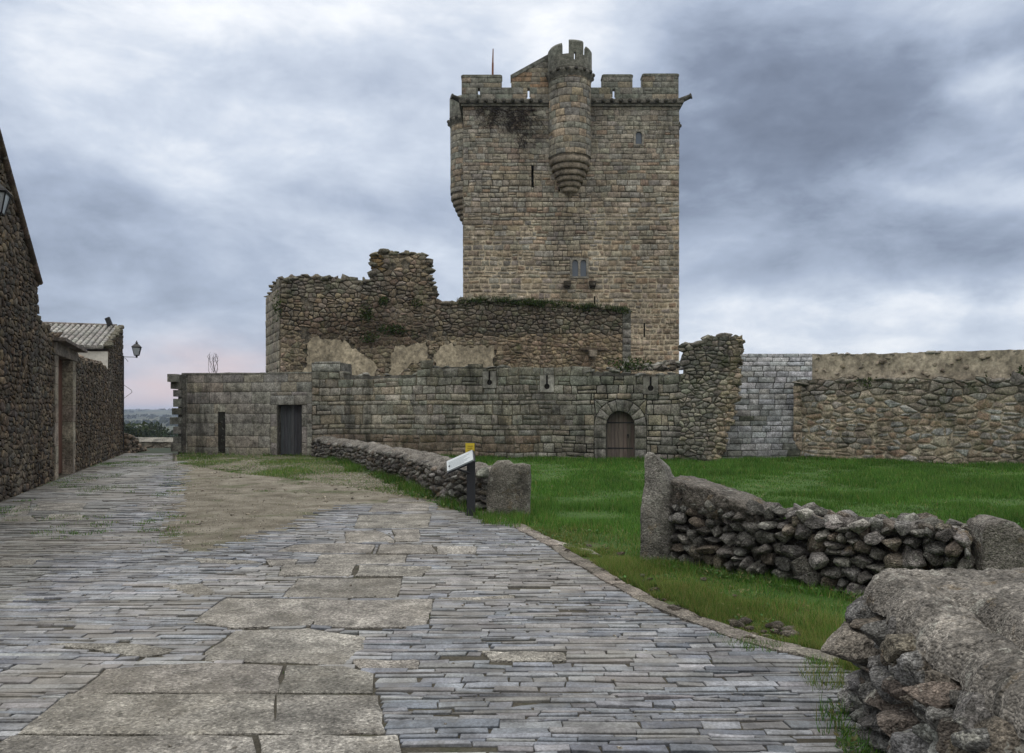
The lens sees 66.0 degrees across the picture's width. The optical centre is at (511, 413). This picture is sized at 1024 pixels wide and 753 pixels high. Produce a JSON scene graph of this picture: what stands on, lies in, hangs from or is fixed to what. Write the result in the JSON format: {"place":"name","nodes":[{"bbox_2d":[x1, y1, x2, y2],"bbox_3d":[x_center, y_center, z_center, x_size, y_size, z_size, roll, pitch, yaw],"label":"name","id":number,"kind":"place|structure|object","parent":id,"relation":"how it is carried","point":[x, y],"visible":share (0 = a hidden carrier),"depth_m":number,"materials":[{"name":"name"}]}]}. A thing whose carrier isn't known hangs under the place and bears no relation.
{"place":"outdoors","nodes":[
{"label":"outdoors","id":0,"kind":"place"},
{"bbox_2d":[124,409,177,452],"bbox_3d":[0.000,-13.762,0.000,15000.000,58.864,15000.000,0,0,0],"label":"terrain","id":1,"kind":"structure","parent":0,"point":[170,428],"depth_m":1459.66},
{"bbox_2d":[123,433,149,452],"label":"rubble wall","id":2,"kind":"structure","parent":1,"relation":"on","point":[132,444],"depth_m":33.07,"materials":[{"name":"stone"}]},
{"bbox_2d":[124,421,177,436],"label":"wood","id":3,"kind":"object","parent":1,"relation":"on","point":[149,431],"visible":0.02,"depth_m":136.33,"materials":[{"name":"green plant"}]},
{"bbox_2d":[124,408,177,436],"bbox_3d":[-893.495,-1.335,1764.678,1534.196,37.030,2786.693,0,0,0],"label":"hill scrub","id":4,"kind":"object","parent":1,"relation":"on","point":[163,418],"visible":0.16,"depth_m":1180.50,"materials":[{"name":"green plant"}]},
{"bbox_2d":[136,437,177,447],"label":"wall","id":5,"kind":"structure","parent":1,"relation":"on","point":[156,442],"depth_m":45.12,"materials":[{"name":"grey stone"}]},
{"bbox_2d":[263,248,630,375],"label":"ruined wall","id":6,"kind":"structure","parent":1,"relation":"on","point":[320,319],"depth_m":36.83,"materials":[{"name":"stone"}]},
{"bbox_2d":[272,290,281,321],"bbox_3d":[-10.679,-4.878,35.754,0.499,1.487,0.555,0,0,0],"label":"wall plant","id":7,"kind":"object","parent":6,"relation":"attached to","point":[278,308],"depth_m":35.76,"materials":[{"name":"green plant"}]},
{"bbox_2d":[359,304,374,320],"bbox_3d":[-6.680,-4.635,36.319,0.772,0.946,0.500,0,0,0],"label":"wall plant","id":8,"kind":"object","parent":6,"relation":"attached to","point":[368,312],"depth_m":36.33,"materials":[{"name":"green plant"}]},
{"bbox_2d":[359,330,379,342],"bbox_3d":[-6.601,-3.541,36.421,1.000,0.628,0.484,0,0,0],"label":"wall plant","id":9,"kind":"object","parent":6,"relation":"attached to","point":[367,338],"depth_m":36.35,"materials":[{"name":"green plant"}]},
{"bbox_2d":[377,296,388,306],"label":"wall plant","id":10,"kind":"object","parent":6,"relation":"attached to","point":[383,300],"depth_m":36.44,"materials":[{"name":"green plant"}]},
{"bbox_2d":[375,322,407,335],"bbox_3d":[-5.562,-3.932,36.503,1.517,0.734,0.598,0,0,0],"label":"wall plant","id":11,"kind":"object","parent":6,"relation":"attached to","point":[392,329],"depth_m":36.51,"materials":[{"name":"green plant"}]},
{"bbox_2d":[410,298,424,307],"bbox_3d":[-4.408,-5.125,36.684,0.733,0.489,0.415,0,0,0],"label":"wall plant","id":12,"kind":"object","parent":6,"relation":"attached to","point":[416,301],"depth_m":36.66,"materials":[{"name":"green plant"}]},
{"bbox_2d":[455,295,631,314],"bbox_3d":[1.529,-5.129,37.739,8.598,1.116,1.072,0,0,-8],"label":"wall top growth","id":13,"kind":"object","parent":6,"relation":"on","point":[536,302],"depth_m":37.48,"materials":[{"name":"green plant"}]},
{"bbox_2d":[447,39,691,374],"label":"castle tower","id":14,"kind":"structure","parent":1,"relation":"on","point":[578,203],"depth_m":43.98,"materials":[{"name":"stone"}]},
{"bbox_2d":[492,49,493,74],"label":"rooftop pole","id":15,"kind":"object","parent":14,"relation":"on","point":[493,62],"visible":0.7,"depth_m":46.47,"materials":[{"name":"metal"}]},
{"bbox_2d":[473,103,547,157],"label":"climbing plant","id":16,"kind":"object","parent":14,"relation":"attached to","point":[510,121],"visible":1,"depth_m":43.89,"materials":[{"name":"plant"}]},
{"bbox_2d":[570,258,588,277],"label":"window","id":17,"kind":"structure","parent":14,"relation":"in","point":[579,267],"depth_m":44.00,"materials":[{"name":"stone"}]},
{"bbox_2d":[633,129,643,145],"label":"window","id":18,"kind":"structure","parent":14,"relation":"in","point":[638,137],"depth_m":44.00,"materials":[{"name":"stone"}]},
{"bbox_2d":[721,354,811,458],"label":"ashlar stone wall","id":19,"kind":"structure","parent":1,"relation":"on","point":[763,417],"depth_m":28.69,"materials":[{"name":"grey stone"}]},
{"bbox_2d":[155,455,463,559],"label":"gravel yard","id":20,"kind":"structure","parent":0,"point":[288,511],"depth_m":14.67,"materials":[{"name":"beige gravel"}]},
{"bbox_2d":[164,460,405,550],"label":"pebbles","id":21,"kind":"object","parent":20,"relation":"on","point":[257,502],"visible":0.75,"depth_m":14.45,"materials":[{"name":"gravel"}]},
{"bbox_2d":[176,454,417,496],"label":"lawn grass","id":22,"kind":"structure","parent":20,"relation":"on","point":[288,471],"depth_m":23.24,"materials":[{"name":"green plant"}]},
{"bbox_2d":[0,453,883,752],"bbox_3d":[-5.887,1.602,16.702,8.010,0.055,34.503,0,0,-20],"label":"slate paving","id":23,"kind":"structure","parent":0,"point":[40,675],"depth_m":5.65,"materials":[{"name":"grey stone"}]},
{"bbox_2d":[0,129,42,501],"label":"stone house","id":24,"kind":"structure","parent":23,"relation":"on","point":[21,281],"depth_m":15.52,"materials":[{"name":"stone"}]},
{"bbox_2d":[0,181,11,215],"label":"street lantern","id":25,"kind":"object","parent":24,"relation":"attached to","point":[5,196],"visible":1,"depth_m":12.26,"materials":[{"name":"black metal"}]},
{"bbox_2d":[37,315,108,485],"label":"street wall","id":26,"kind":"structure","parent":23,"relation":"on","point":[73,412],"depth_m":21.04,"materials":[{"name":"stone"}]},
{"bbox_2d":[57,360,61,472],"bbox_3d":[-11.696,0.087,20.079,0.080,3.005,1.924,0,0,-20],"label":"door","id":27,"kind":"structure","parent":26,"relation":"in","point":[60,361],"depth_m":20.76,"materials":[{"name":"brown wood"}]},
{"bbox_2d":[45,322,131,458],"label":"house","id":28,"kind":"structure","parent":23,"relation":"on","point":[103,344],"depth_m":29.23,"materials":[{"name":"stone"}]},
{"bbox_2d":[104,317,112,325],"bbox_3d":[-15.820,-3.537,30.910,0.287,0.504,0.131,0,0,0],"label":"floodlight","id":29,"kind":"object","parent":28,"relation":"on","point":[108,321],"visible":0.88,"depth_m":30.84,"materials":[{"name":"black metal"}]},
{"bbox_2d":[122,341,141,360],"bbox_3d":[-15.140,-2.482,31.374,0.713,0.855,0.366,0,0,-20],"label":"street lantern","id":30,"kind":"object","parent":28,"relation":"attached to","point":[136,347],"visible":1,"depth_m":31.33,"materials":[{"name":"black metal"}]},
{"bbox_2d":[0,479,566,752],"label":"granite slabs","id":31,"kind":"structure","parent":23,"relation":"on","point":[105,711],"depth_m":4.82,"materials":[{"name":"grey stone"}]},
{"bbox_2d":[447,442,474,515],"bbox_3d":[-0.790,1.030,12.161,0.463,1.160,0.398,0,0,0],"label":"information sign","id":32,"kind":"object","parent":23,"relation":"on","point":[467,458],"visible":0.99,"depth_m":12.27,"materials":[{"name":"metal"}]},
{"bbox_2d":[453,507,838,664],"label":"kerb","id":33,"kind":"structure","parent":23,"relation":"on","point":[688,616],"depth_m":6.30,"materials":[{"name":"stone"}]},
{"bbox_2d":[0,0,1023,409],"label":"sky","id":34,"kind":"structure","parent":0,"point":[851,172],"materials":[{"name":"grey"}]},
{"bbox_2d":[522,523,858,678],"bbox_3d":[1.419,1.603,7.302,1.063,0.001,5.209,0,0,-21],"label":"verge","id":35,"kind":"structure","parent":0,"point":[598,545],"depth_m":6.75,"materials":[{"name":"green plant"}]},
{"bbox_2d":[6,465,800,748],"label":"clods and grit","id":36,"kind":"object","parent":35,"relation":"on","point":[742,621],"visible":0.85,"depth_m":6.01,"materials":[{"name":"soil"},{"name":"gravel"}]},
{"bbox_2d":[439,453,1023,691],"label":"meadow ground","id":37,"kind":"structure","parent":0,"point":[595,514],"depth_m":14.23,"materials":[{"name":"green plant"}]},
{"bbox_2d":[310,436,490,511],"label":"dry stone wall","id":38,"kind":"structure","parent":37,"relation":"on","point":[428,470],"depth_m":17.61,"materials":[{"name":"grey stone"}]},
{"bbox_2d":[476,467,488,477],"bbox_3d":[-0.460,0.960,12.750,0.205,0.178,0.336,0,0,13],"label":"cap stone","id":39,"kind":"object","parent":38,"relation":"on","point":[483,472],"visible":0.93,"depth_m":12.69,"materials":[{"name":"stone"}]},
{"bbox_2d":[167,360,681,459],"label":"castle wall","id":40,"kind":"structure","parent":37,"relation":"on","point":[521,412],"depth_m":28.80,"materials":[{"name":"grey stone"}]},
{"bbox_2d":[207,353,218,372],"bbox_3d":[-11.864,-1.995,31.232,0.472,0.898,0.246,0,0,0],"label":"bare shrub","id":41,"kind":"object","parent":40,"relation":"on","point":[213,367],"visible":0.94,"depth_m":31.26,"materials":[{"name":"plant"}]},
{"bbox_2d":[281,405,301,454],"bbox_3d":[-8.445,0.636,30.420,1.021,1.927,0.090,0,0,13],"label":"door","id":42,"kind":"structure","parent":40,"relation":"in","point":[291,415],"depth_m":30.39,"materials":[{"name":"grey wood"}]},
{"bbox_2d":[607,411,634,458],"bbox_3d":[3.832,0.759,27.695,0.980,1.682,0.131,0,0,13],"label":"door","id":43,"kind":"structure","parent":40,"relation":"in","point":[620,425],"depth_m":27.68,"materials":[{"name":"brown wood"}]},
{"bbox_2d":[607,355,655,372],"bbox_3d":[4.220,-1.746,27.783,1.760,0.664,0.690,0,0,0],"label":"wall plant","id":44,"kind":"object","parent":40,"relation":"on","point":[626,364],"depth_m":27.75,"materials":[{"name":"green plant"}]},
{"bbox_2d":[606,359,682,372],"bbox_3d":[4.831,-1.723,28.598,2.954,0.548,1.208,0,0,0],"label":"rubble heap","id":45,"kind":"object","parent":40,"relation":"on","point":[660,366],"visible":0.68,"depth_m":28.17,"materials":[{"name":"stone"}]},
{"bbox_2d":[0,451,1012,752],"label":"edge grass","id":46,"kind":"structure","parent":37,"relation":"on","point":[520,517],"depth_m":11.44,"materials":[{"name":"green plant"}]},
{"bbox_2d":[486,460,530,515],"bbox_3d":[-0.047,1.272,12.329,0.708,1.094,0.314,0,0,0],"label":"standing stone","id":47,"kind":"object","parent":37,"relation":"on","point":[509,484],"visible":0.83,"depth_m":12.20,"materials":[{"name":"stone"}]},
{"bbox_2d":[521,527,599,554],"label":"footpath stones","id":48,"kind":"object","parent":37,"relation":"on","point":[558,542],"visible":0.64,"depth_m":9.58,"materials":[{"name":"stone"}]},
{"bbox_2d":[640,452,677,559],"bbox_3d":[1.607,1.073,8.599,0.480,1.303,0.372,0,0,0],"label":"standing stone","id":49,"kind":"object","parent":37,"relation":"on","point":[658,529],"visible":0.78,"depth_m":8.44,"materials":[{"name":"stone"}]},
{"bbox_2d":[327,458,1018,752],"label":"weeds","id":50,"kind":"object","parent":37,"relation":"on","point":[855,737],"visible":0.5,"depth_m":7.68,"materials":[{"name":"green plant"}]},
{"bbox_2d":[674,333,744,460],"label":"ruined buttress","id":51,"kind":"structure","parent":37,"relation":"on","point":[708,396],"depth_m":26.51,"materials":[{"name":"stone"}]},
{"bbox_2d":[666,475,975,597],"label":"dry stone wall","id":52,"kind":"structure","parent":37,"relation":"on","point":[717,525],"depth_m":7.37,"materials":[{"name":"grey stone"}]},
{"bbox_2d":[794,508,813,521],"bbox_3d":[2.697,0.950,7.296,0.137,0.146,0.161,0,0,-27],"label":"loose stone","id":53,"kind":"object","parent":52,"relation":"on","point":[804,515],"visible":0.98,"depth_m":7.25,"materials":[{"name":"grey stone"}]},
{"bbox_2d":[847,519,869,534],"bbox_3d":[3.064,0.997,6.952,0.188,0.152,0.190,0,0,0],"label":"loose stone","id":54,"kind":"object","parent":52,"relation":"on","point":[860,526],"visible":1,"depth_m":6.89,"materials":[{"name":"grey stone"}]},
{"bbox_2d":[791,349,1023,464],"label":"enclosure wall","id":55,"kind":"structure","parent":37,"relation":"on","point":[958,407],"depth_m":25.75,"materials":[{"name":"stone"}]},
{"bbox_2d":[853,377,877,387],"bbox_3d":[11.934,-1.048,26.615,0.990,0.418,0.309,0,0,0],"label":"wall plant","id":56,"kind":"object","parent":55,"relation":"attached to","point":[869,379],"depth_m":26.58,"materials":[{"name":"green plant"}]},
{"bbox_2d":[1010,365,1023,375],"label":"wall plant","id":57,"kind":"object","parent":55,"relation":"attached to","point":[1019,369],"depth_m":24.00,"materials":[{"name":"green plant"}]},
{"bbox_2d":[821,567,1023,752],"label":"boulder wall","id":58,"kind":"structure","parent":37,"relation":"on","point":[936,657],"depth_m":3.27,"materials":[{"name":"stone"}]},
{"bbox_2d":[966,514,1023,570],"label":"standing stone","id":59,"kind":"object","parent":37,"relation":"on","point":[998,543],"visible":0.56,"depth_m":6.28,"materials":[{"name":"stone"}]}
]}

